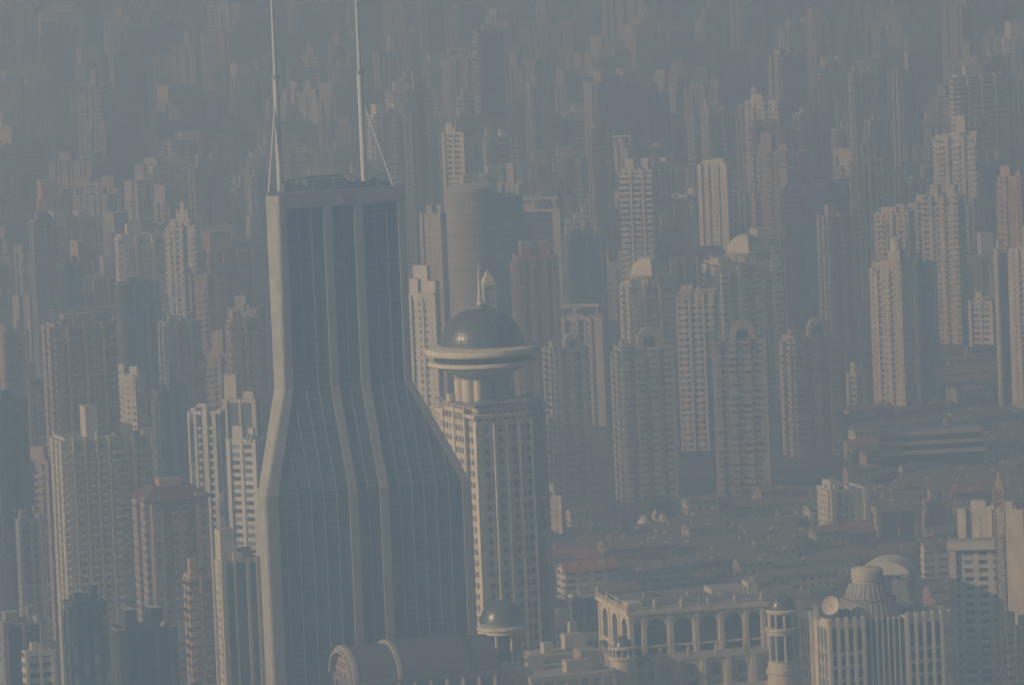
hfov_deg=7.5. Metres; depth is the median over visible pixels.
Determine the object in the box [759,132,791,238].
apartment tower
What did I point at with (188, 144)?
apartment block
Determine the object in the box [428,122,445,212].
apartment tower
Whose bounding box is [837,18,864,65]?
apartment block
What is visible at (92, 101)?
apartment tower
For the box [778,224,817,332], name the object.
apartment tower
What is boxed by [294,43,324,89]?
apartment block
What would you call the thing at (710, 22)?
apartment block
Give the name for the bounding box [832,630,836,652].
window
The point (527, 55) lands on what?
apartment block
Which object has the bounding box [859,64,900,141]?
apartment block
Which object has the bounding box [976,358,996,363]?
row house
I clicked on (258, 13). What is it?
apartment tower
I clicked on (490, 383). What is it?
tall window
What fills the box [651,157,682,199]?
apartment block
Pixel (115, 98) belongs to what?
apartment block
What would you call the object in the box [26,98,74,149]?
apartment block
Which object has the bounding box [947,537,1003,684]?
tower block
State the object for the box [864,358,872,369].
row house
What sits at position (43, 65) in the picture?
apartment block
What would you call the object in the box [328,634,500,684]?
vaulted hall
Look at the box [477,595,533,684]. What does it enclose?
domed pavilion
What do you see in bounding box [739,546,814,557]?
row house
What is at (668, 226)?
apartment block
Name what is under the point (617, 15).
apartment tower
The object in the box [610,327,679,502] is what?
apartment tower
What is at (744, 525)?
row house
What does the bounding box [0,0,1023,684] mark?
ground
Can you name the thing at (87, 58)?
apartment block
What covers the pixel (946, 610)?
row house
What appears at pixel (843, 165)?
apartment block
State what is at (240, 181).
apartment block
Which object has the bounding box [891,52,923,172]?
apartment tower
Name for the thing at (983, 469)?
row house
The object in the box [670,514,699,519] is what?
row house
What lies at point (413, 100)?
apartment tower
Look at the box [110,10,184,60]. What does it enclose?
apartment block
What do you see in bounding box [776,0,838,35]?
apartment block
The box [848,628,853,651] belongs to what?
window
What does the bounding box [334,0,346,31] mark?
apartment block
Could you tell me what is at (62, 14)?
apartment tower
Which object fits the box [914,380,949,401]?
row house
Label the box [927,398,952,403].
row house
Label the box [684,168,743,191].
apartment block
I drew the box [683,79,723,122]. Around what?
apartment block
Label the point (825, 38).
apartment tower
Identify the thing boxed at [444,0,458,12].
apartment block
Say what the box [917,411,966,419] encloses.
row house
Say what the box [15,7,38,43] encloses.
apartment block
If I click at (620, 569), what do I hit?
row house
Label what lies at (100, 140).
apartment block
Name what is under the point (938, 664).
window
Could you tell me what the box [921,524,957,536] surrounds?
row house
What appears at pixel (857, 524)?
row house
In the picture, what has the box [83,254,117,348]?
apartment block
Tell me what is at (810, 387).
apartment tower
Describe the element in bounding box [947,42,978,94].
apartment tower
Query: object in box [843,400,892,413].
row house
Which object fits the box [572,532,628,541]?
row house
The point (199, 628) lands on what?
apartment tower
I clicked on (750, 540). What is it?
row house
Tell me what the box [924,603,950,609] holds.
row house
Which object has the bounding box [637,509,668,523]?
ornate house
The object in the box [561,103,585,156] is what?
apartment block
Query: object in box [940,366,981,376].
row house
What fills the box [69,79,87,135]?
apartment block
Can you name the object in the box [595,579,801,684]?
arcaded store
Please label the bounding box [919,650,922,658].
window
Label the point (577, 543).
row house
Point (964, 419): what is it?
row house
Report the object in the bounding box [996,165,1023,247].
apartment tower
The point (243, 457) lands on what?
apartment tower
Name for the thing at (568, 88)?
apartment block
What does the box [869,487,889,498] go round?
row house
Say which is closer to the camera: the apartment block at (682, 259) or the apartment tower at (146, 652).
the apartment tower at (146, 652)
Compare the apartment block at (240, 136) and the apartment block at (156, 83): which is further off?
the apartment block at (156, 83)
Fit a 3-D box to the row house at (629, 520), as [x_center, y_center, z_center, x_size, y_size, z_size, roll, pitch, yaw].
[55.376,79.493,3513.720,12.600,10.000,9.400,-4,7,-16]
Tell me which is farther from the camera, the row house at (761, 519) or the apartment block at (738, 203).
the apartment block at (738, 203)
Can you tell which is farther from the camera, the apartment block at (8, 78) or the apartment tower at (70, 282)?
the apartment block at (8, 78)
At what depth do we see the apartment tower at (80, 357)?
3322.18 m
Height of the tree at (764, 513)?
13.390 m
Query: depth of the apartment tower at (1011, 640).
2789.96 m
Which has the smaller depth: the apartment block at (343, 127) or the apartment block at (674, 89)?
the apartment block at (343, 127)
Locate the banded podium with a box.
[874,424,983,472]
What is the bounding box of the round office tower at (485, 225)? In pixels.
[444,173,524,395]
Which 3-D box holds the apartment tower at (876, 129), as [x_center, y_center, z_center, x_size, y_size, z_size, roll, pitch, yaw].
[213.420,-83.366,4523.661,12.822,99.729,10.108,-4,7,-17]
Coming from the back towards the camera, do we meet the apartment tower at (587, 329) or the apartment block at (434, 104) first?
the apartment block at (434, 104)
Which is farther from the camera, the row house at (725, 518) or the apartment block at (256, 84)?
the apartment block at (256, 84)
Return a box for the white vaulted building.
[866,555,916,602]
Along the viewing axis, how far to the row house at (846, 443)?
3728.50 m
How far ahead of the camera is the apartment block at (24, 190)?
5218.51 m
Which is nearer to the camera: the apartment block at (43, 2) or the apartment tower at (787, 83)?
the apartment tower at (787, 83)
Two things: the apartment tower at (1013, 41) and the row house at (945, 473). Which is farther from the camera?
the apartment tower at (1013, 41)
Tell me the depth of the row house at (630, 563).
3344.63 m
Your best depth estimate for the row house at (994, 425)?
3778.72 m
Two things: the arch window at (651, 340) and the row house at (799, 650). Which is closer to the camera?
the row house at (799, 650)
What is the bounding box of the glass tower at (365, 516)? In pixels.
[257,0,476,684]
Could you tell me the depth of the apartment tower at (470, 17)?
6129.22 m
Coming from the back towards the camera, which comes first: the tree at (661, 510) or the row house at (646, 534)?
the tree at (661, 510)
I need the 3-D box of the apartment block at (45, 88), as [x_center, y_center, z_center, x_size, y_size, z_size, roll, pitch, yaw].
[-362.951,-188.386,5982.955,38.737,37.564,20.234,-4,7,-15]
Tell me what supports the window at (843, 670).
in the drum topped tower at (868, 629)
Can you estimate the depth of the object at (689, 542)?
3403.80 m
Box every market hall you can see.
[552,547,600,559]
[555,557,618,599]
[574,581,640,594]
[621,561,694,591]
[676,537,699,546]
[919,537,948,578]
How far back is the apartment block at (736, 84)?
5623.26 m
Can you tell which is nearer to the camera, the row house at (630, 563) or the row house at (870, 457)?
the row house at (630, 563)
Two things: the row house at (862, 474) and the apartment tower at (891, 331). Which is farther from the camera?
the apartment tower at (891, 331)
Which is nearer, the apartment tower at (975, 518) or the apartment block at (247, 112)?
the apartment tower at (975, 518)
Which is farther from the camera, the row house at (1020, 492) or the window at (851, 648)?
the row house at (1020, 492)
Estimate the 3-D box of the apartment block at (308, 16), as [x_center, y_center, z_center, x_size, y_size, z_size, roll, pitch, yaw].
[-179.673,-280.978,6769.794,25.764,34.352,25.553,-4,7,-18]
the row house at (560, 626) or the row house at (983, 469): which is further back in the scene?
the row house at (983, 469)
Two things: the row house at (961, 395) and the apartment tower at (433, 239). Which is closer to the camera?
the row house at (961, 395)
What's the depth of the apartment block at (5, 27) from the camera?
6798.60 m
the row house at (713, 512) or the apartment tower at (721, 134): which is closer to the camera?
the row house at (713, 512)
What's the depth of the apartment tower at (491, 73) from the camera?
5012.63 m
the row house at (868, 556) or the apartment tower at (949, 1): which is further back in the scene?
the apartment tower at (949, 1)
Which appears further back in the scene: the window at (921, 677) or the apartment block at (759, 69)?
the apartment block at (759, 69)
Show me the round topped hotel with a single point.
(481, 351)
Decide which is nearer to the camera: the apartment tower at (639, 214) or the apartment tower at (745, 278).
the apartment tower at (745, 278)
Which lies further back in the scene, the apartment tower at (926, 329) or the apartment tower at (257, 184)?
the apartment tower at (257, 184)
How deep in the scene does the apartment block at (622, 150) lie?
5022.74 m
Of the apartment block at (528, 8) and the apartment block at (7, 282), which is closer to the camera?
the apartment block at (7, 282)
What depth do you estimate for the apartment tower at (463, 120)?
4910.23 m
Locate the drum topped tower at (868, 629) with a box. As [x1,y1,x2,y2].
[799,565,945,684]
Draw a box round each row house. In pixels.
[551,530,613,541]
[551,537,571,543]
[551,539,600,547]
[552,545,597,549]
[552,552,576,566]
[553,581,557,600]
[554,607,567,612]
[554,609,567,619]
[555,619,567,643]
[565,503,596,527]
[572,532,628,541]
[587,512,619,532]
[596,536,638,554]
[600,541,641,562]
[612,533,680,542]
[617,559,662,566]
[618,508,650,529]
[618,567,623,575]
[618,576,622,582]
[620,528,649,536]
[631,532,660,536]
[633,519,664,532]
[639,538,679,560]
[652,520,726,532]
[661,527,681,537]
[663,553,739,574]
[665,515,737,524]
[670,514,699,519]
[679,494,719,515]
[679,542,751,557]
[680,520,721,537]
[690,506,722,517]
[694,545,768,555]
[694,567,732,587]
[697,530,761,543]
[699,540,729,545]
[714,573,773,590]
[719,497,789,516]
[721,520,788,533]
[724,523,797,534]
[731,514,805,526]
[731,556,773,575]
[732,536,761,545]
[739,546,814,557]
[751,486,815,499]
[751,534,807,546]
[753,483,793,499]
[755,543,798,557]
[757,556,802,568]
[758,590,775,598]
[759,564,837,589]
[759,585,792,594]
[764,525,817,533]
[764,531,808,544]
[773,503,816,515]
[778,586,811,600]
[789,493,816,505]
[792,508,802,514]
[793,489,816,496]
[794,599,820,609]
[795,637,800,661]
[798,546,873,565]
[801,551,858,576]
[802,501,817,525]
[807,525,848,549]
[818,521,871,526]
[840,463,879,484]
[842,410,894,433]
[842,437,880,460]
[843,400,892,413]
[846,443,880,464]
[847,426,883,439]
[847,525,876,547]
[848,415,914,427]
[848,420,899,428]
[851,537,908,548]
[857,482,900,490]
[858,370,872,387]
[858,448,877,464]
[858,544,916,565]
[861,519,872,524]
[862,450,881,468]
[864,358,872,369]
[868,411,933,419]
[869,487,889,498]
[870,495,918,507]
[875,538,920,564]
[878,488,930,500]
[879,467,897,481]
[891,402,956,413]
[891,474,944,490]
[897,461,950,474]
[898,469,950,477]
[900,417,940,427]
[901,477,955,488]
[912,419,940,426]
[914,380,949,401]
[914,534,957,540]
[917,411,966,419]
[917,463,986,471]
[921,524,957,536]
[922,579,949,604]
[924,484,951,497]
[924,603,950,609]
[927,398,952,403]
[927,401,993,412]
[927,528,957,536]
[927,593,949,604]
[931,608,950,612]
[937,406,987,414]
[940,362,996,369]
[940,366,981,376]
[940,415,977,424]
[941,351,976,365]
[941,374,989,382]
[943,613,950,618]
[943,619,951,643]
[944,381,993,403]
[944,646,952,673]
[946,379,982,399]
[946,469,1017,479]
[946,678,952,684]
[948,384,984,404]
[949,465,1019,477]
[949,485,983,499]
[951,379,975,382]
[954,476,1023,489]
[955,377,997,399]
[955,473,1006,482]
[959,499,973,507]
[963,343,996,357]
[968,409,1016,422]
[969,479,1021,489]
[973,408,1023,419]
[976,355,990,359]
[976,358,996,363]
[976,375,997,380]
[977,419,1023,429]
[981,367,997,375]
[983,426,1023,437]
[983,435,1023,440]
[983,438,1023,456]
[983,439,1021,465]
[983,487,1019,492]
[983,487,1023,498]
[987,460,1014,466]
[988,496,1018,504]
[991,404,1016,409]
[993,431,1018,437]
[998,423,1023,428]
[999,454,1023,476]
[999,495,1023,504]
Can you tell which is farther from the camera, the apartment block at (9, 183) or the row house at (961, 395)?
the apartment block at (9, 183)
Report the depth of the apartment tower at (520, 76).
5512.09 m
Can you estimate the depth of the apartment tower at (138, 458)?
3434.12 m
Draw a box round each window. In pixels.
[487,380,494,398]
[569,340,575,346]
[614,650,631,656]
[643,336,654,346]
[736,329,748,339]
[771,614,793,661]
[813,326,821,334]
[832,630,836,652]
[833,657,836,665]
[833,670,837,678]
[840,629,844,651]
[841,656,845,664]
[842,669,845,677]
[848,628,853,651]
[849,655,853,664]
[850,668,854,677]
[857,628,861,650]
[858,655,861,663]
[858,668,862,676]
[910,623,914,646]
[911,651,914,659]
[911,664,915,672]
[912,676,915,684]
[918,623,922,645]
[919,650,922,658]
[919,663,923,671]
[920,676,923,684]
[926,622,931,644]
[927,649,931,658]
[928,662,932,671]
[928,675,932,684]
[935,622,939,644]
[936,649,940,657]
[936,662,940,670]
[937,675,941,683]
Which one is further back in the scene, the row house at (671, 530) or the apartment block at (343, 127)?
the apartment block at (343, 127)
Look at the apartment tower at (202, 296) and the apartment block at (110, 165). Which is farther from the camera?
the apartment block at (110, 165)
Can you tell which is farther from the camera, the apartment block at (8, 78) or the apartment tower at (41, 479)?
the apartment block at (8, 78)
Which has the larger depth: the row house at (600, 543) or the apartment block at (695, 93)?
the apartment block at (695, 93)
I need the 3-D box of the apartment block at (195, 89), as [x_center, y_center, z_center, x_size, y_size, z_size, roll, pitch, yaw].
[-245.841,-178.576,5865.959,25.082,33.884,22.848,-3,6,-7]
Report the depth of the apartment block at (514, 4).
6730.85 m
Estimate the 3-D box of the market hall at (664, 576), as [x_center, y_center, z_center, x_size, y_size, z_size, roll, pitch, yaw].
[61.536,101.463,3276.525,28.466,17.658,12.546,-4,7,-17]
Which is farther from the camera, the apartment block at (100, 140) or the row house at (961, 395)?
the apartment block at (100, 140)
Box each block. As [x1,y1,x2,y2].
[0,0,18,5]
[0,0,38,42]
[0,14,12,42]
[0,35,21,75]
[0,70,39,96]
[0,96,55,159]
[0,124,50,190]
[0,160,19,201]
[0,195,24,243]
[0,210,20,236]
[0,226,21,253]
[0,244,31,293]
[0,253,15,308]
[10,172,29,212]
[11,72,65,113]
[12,285,87,361]
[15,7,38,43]
[24,49,53,79]
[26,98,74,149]
[35,0,56,5]
[36,179,79,217]
[40,20,75,85]
[48,151,99,195]
[48,208,103,262]
[57,0,118,20]
[67,175,124,210]
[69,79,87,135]
[70,240,101,273]
[73,182,116,253]
[75,47,109,85]
[80,120,114,159]
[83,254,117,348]
[87,151,129,185]
[103,6,132,35]
[103,16,127,54]
[105,210,150,268]
[106,81,126,112]
[108,106,140,179]
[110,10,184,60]
[124,157,188,222]
[133,0,149,9]
[134,157,159,179]
[136,219,165,231]
[149,111,187,156]
[150,0,203,23]
[152,55,171,83]
[153,80,161,110]
[153,184,189,224]
[156,83,228,133]
[156,130,233,185]
[165,155,208,167]
[166,157,187,176]
[168,16,195,41]
[170,30,202,90]
[173,107,203,134]
[178,82,201,91]
[195,218,231,249]
[199,34,219,90]
[202,330,227,408]
[208,60,251,100]
[212,113,253,168]
[226,187,247,233]
[228,91,260,131]
[229,62,272,116]
[231,214,271,340]
[233,163,246,198]
[253,52,290,102]
[256,102,311,146]
[256,137,270,149]
[264,98,300,119]
[269,137,314,146]
[270,0,290,32]
[271,26,320,61]
[282,81,318,123]
[287,0,323,38]
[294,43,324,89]
[306,0,346,4]
[316,81,385,152]
[327,62,365,88]
[327,142,359,173]
[328,32,372,75]
[333,49,363,66]
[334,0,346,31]
[335,119,358,141]
[341,129,359,146]
[346,2,415,36]
[373,35,404,93]
[380,0,408,5]
[381,25,394,50]
[385,81,442,122]
[398,26,421,72]
[399,71,425,88]
[412,0,419,25]
[422,53,448,88]
[429,148,438,210]
[431,56,457,123]
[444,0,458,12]
[445,6,456,49]
[447,30,471,55]
[472,0,521,16]
[485,7,519,28]
[493,17,531,43]
[508,42,537,66]
[510,95,527,164]
[519,19,585,56]
[521,0,534,22]
[524,632,603,664]
[524,647,616,684]
[528,151,555,200]
[533,173,575,220]
[536,0,579,23]
[549,483,564,533]
[551,146,588,212]
[554,67,592,112]
[554,112,575,156]
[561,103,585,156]
[563,36,621,75]
[564,197,589,235]
[565,593,603,642]
[567,621,601,648]
[579,1,602,34]
[594,48,627,77]
[605,40,631,67]
[606,250,622,319]
[612,135,634,189]
[614,189,698,259]
[623,6,675,68]
[636,28,703,82]
[649,142,678,168]
[650,0,696,37]
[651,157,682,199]
[652,61,714,86]
[655,70,683,121]
[659,214,699,250]
[660,234,727,350]
[669,66,706,120]
[670,112,687,160]
[670,181,746,233]
[683,37,723,78]
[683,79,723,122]
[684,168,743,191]
[686,98,719,164]
[694,6,731,67]
[707,0,730,15]
[719,66,750,112]
[732,211,741,237]
[736,86,758,190]
[748,38,772,86]
[750,227,778,253]
[751,46,778,97]
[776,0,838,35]
[778,18,807,65]
[807,82,841,140]
[813,55,851,121]
[816,478,869,525]
[830,146,849,178]
[831,118,849,154]
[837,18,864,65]
[837,147,850,185]
[844,0,852,25]
[844,103,880,121]
[846,361,870,404]
[852,0,917,25]
[856,45,934,92]
[859,6,932,55]
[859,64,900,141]
[870,92,886,118]
[871,502,923,541]
[885,15,915,47]
[887,21,942,80]
[893,160,931,205]
[903,127,934,164]
[907,194,924,258]
[908,164,932,202]
[917,0,944,27]
[920,488,958,528]
[923,66,946,109]
[923,103,949,134]
[929,85,950,132]
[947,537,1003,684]
[965,197,996,250]
[966,232,996,300]
[981,28,1004,54]
[1002,0,1012,3]
[1012,75,1023,148]
[1016,131,1023,174]
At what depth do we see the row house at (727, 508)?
3525.51 m
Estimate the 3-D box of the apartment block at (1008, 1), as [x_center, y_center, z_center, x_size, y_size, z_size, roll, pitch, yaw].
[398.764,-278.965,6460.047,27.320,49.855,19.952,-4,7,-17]
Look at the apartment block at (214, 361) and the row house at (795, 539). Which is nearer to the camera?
the row house at (795, 539)
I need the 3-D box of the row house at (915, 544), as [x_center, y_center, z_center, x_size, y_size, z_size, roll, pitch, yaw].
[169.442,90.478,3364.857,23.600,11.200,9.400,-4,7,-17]
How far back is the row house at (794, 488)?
3565.32 m
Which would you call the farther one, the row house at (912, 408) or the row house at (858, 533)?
the row house at (912, 408)
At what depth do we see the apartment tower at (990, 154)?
4734.68 m
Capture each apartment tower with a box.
[0,320,33,445]
[0,389,32,616]
[0,605,46,684]
[15,505,49,647]
[21,642,56,684]
[29,211,58,383]
[30,446,59,640]
[31,378,46,445]
[37,0,85,70]
[41,305,129,606]
[50,404,125,684]
[57,255,83,312]
[61,583,110,684]
[74,0,103,59]
[76,69,108,158]
[108,40,154,162]
[109,604,179,684]
[114,222,167,319]
[115,276,160,427]
[117,364,147,429]
[120,422,154,574]
[128,476,216,684]
[151,361,189,482]
[157,311,203,410]
[164,201,201,272]
[164,220,189,317]
[183,558,216,684]
[187,403,228,684]
[188,153,227,223]
[188,268,215,350]
[201,229,269,381]
[207,0,272,57]
[213,2,245,41]
[214,527,265,684]
[219,12,261,69]
[222,373,261,469]
[225,310,265,463]
[225,425,260,555]
[226,295,269,439]
[246,128,320,214]
[247,165,280,229]
[298,165,346,177]
[341,160,386,182]
[347,0,381,65]
[364,102,417,285]
[399,71,430,264]
[409,265,443,426]
[419,0,446,75]
[419,204,453,395]
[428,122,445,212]
[441,123,467,212]
[447,47,473,116]
[449,110,484,136]
[455,0,484,46]
[456,91,474,115]
[467,133,508,173]
[472,24,511,136]
[478,165,518,181]
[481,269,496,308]
[482,128,506,172]
[485,118,507,136]
[495,162,527,201]
[498,129,523,178]
[509,51,540,103]
[510,240,561,401]
[523,196,563,308]
[524,390,555,647]
[525,76,555,160]
[529,51,566,112]
[536,179,564,289]
[542,333,594,496]
[560,303,606,425]
[562,228,609,369]
[583,67,649,167]
[586,122,616,259]
[602,0,647,47]
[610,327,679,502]
[619,157,660,281]
[619,256,676,419]
[647,83,671,151]
[676,284,718,450]
[697,158,732,249]
[700,105,742,190]
[701,234,784,398]
[708,319,772,495]
[729,0,777,75]
[744,93,784,230]
[748,119,783,227]
[750,145,809,227]
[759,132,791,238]
[767,47,806,148]
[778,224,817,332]
[779,317,842,457]
[780,167,821,316]
[792,106,830,181]
[806,7,842,94]
[816,178,849,213]
[816,204,863,382]
[848,65,870,157]
[848,135,885,309]
[864,113,892,205]
[869,237,914,405]
[874,203,915,325]
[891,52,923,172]
[911,252,940,404]
[922,184,968,343]
[931,115,983,202]
[940,0,1015,81]
[941,307,955,343]
[945,0,952,3]
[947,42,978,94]
[949,64,1008,164]
[957,499,1023,625]
[968,115,993,147]
[968,292,996,346]
[972,56,1009,164]
[982,49,1014,164]
[982,147,999,164]
[983,159,1015,200]
[993,239,1012,406]
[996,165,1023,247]
[999,611,1023,684]
[1002,20,1023,79]
[1007,225,1023,407]
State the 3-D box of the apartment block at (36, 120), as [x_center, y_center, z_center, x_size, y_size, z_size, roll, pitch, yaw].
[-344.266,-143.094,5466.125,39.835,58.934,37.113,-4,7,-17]
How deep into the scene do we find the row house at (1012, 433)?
3734.63 m
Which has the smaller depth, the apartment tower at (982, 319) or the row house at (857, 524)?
the row house at (857, 524)
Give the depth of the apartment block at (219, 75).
5954.14 m
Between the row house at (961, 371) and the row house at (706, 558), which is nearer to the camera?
the row house at (706, 558)
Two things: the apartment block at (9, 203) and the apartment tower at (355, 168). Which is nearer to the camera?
the apartment tower at (355, 168)
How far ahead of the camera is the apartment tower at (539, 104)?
4914.73 m
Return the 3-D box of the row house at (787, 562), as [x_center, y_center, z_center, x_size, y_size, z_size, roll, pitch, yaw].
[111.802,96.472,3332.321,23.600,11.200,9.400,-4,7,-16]
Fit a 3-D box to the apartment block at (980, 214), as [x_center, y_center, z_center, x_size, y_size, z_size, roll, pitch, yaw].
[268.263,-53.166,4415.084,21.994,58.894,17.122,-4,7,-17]
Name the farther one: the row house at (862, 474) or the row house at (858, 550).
the row house at (862, 474)
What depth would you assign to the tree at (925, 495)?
3523.09 m
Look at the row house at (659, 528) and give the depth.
3456.56 m
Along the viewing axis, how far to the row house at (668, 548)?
3375.42 m
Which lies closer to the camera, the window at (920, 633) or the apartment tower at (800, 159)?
the window at (920, 633)
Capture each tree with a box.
[554,592,566,607]
[648,504,680,516]
[694,555,732,570]
[702,562,748,583]
[707,559,726,569]
[753,503,780,516]
[759,528,779,538]
[781,515,819,526]
[798,536,826,549]
[871,472,897,483]
[919,486,941,499]
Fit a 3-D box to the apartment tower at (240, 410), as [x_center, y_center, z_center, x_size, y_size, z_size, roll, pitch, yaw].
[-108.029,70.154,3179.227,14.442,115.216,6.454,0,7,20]
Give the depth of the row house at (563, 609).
3211.21 m
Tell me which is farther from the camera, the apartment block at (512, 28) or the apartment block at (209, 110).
the apartment block at (512, 28)
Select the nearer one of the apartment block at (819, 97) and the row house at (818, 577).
the row house at (818, 577)
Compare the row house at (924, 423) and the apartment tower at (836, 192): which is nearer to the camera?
the row house at (924, 423)
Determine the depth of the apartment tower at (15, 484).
3103.93 m
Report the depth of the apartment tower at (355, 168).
4562.85 m
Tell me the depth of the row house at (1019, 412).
3825.62 m
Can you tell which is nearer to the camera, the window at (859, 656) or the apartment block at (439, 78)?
the window at (859, 656)
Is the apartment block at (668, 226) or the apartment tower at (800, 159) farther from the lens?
the apartment tower at (800, 159)
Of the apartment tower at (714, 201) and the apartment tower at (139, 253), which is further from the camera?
the apartment tower at (714, 201)
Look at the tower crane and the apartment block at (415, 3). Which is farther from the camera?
the apartment block at (415, 3)
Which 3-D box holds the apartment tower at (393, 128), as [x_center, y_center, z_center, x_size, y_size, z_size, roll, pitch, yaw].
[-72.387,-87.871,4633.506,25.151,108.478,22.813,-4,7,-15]
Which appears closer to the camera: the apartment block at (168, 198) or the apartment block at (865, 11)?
the apartment block at (168, 198)
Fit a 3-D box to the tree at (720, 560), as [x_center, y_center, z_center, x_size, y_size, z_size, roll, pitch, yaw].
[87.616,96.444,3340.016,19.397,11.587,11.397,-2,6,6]
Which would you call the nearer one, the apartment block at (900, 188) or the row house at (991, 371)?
the row house at (991, 371)
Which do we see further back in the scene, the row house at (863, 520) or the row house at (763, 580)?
the row house at (863, 520)
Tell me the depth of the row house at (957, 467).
3617.07 m
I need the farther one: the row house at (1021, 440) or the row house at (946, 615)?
the row house at (1021, 440)
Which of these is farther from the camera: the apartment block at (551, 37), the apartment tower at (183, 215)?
the apartment block at (551, 37)
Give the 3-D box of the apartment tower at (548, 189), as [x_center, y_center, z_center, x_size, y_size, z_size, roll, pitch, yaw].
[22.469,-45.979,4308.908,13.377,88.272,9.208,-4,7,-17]
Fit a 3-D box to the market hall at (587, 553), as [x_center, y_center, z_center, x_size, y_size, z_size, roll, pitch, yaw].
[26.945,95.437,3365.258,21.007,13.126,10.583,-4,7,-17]
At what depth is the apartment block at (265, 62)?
6003.04 m
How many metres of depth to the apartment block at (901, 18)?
6055.04 m
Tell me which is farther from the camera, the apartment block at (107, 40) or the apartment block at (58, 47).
the apartment block at (107, 40)
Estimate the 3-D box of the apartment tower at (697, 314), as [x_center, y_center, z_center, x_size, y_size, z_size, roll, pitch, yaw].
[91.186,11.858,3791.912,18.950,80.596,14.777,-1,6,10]
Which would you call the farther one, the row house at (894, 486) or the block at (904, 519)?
the row house at (894, 486)
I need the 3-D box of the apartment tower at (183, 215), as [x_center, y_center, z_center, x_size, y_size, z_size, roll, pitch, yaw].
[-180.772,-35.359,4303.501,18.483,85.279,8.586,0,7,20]
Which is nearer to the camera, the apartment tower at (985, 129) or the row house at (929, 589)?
the row house at (929, 589)
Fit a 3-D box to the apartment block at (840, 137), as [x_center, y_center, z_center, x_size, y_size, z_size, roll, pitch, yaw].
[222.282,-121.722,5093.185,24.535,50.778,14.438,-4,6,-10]
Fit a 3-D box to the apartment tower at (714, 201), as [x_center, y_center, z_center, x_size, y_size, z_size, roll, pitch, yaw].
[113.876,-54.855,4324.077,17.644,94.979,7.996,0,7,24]
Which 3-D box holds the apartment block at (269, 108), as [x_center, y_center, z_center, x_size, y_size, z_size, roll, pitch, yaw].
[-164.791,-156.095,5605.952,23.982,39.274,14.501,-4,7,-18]
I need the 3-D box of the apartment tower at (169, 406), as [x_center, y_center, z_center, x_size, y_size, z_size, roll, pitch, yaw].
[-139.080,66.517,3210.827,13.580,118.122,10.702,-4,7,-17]
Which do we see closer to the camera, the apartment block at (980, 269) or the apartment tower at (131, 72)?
the apartment block at (980, 269)
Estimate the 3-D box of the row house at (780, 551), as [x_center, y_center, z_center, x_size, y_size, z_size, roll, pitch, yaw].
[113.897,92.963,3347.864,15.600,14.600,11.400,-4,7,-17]
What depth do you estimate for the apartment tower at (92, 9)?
6379.74 m
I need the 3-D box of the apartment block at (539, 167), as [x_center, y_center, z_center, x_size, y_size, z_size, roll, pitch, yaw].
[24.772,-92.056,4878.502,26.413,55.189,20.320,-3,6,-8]
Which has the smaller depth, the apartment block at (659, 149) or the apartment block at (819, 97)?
the apartment block at (659, 149)
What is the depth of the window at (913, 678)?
2560.25 m
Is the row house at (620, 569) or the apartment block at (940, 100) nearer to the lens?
the row house at (620, 569)
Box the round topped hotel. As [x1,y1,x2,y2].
[424,263,541,656]
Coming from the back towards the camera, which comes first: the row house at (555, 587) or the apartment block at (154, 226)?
the apartment block at (154, 226)
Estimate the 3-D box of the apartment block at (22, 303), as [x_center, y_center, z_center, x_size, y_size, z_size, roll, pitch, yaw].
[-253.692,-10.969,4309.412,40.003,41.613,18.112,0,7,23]
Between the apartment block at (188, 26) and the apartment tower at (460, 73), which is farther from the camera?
the apartment block at (188, 26)
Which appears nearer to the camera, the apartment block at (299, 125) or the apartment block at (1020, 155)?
the apartment block at (1020, 155)
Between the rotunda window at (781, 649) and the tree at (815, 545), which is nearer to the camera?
the rotunda window at (781, 649)
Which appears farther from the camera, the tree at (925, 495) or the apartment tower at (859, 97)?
the apartment tower at (859, 97)
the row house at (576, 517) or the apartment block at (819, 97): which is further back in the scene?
the apartment block at (819, 97)
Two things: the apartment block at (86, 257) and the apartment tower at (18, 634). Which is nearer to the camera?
the apartment tower at (18, 634)
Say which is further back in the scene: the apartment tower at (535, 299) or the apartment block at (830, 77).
the apartment block at (830, 77)
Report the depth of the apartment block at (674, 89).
5474.70 m
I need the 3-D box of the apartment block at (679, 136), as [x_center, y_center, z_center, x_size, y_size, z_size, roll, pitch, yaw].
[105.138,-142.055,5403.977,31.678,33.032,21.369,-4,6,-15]
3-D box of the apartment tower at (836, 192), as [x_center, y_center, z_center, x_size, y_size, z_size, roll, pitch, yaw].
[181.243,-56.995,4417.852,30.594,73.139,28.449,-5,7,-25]
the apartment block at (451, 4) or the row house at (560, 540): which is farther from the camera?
the apartment block at (451, 4)
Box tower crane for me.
[993,471,1007,684]
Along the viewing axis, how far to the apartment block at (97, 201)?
4777.52 m
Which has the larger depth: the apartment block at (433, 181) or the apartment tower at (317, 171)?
the apartment block at (433, 181)
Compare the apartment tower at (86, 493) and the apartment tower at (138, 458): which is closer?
the apartment tower at (86, 493)
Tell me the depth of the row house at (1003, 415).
3809.29 m
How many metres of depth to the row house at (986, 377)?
3963.42 m
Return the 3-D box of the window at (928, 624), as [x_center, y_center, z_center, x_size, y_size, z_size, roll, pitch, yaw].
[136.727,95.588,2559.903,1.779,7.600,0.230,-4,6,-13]
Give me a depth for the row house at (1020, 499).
3502.51 m

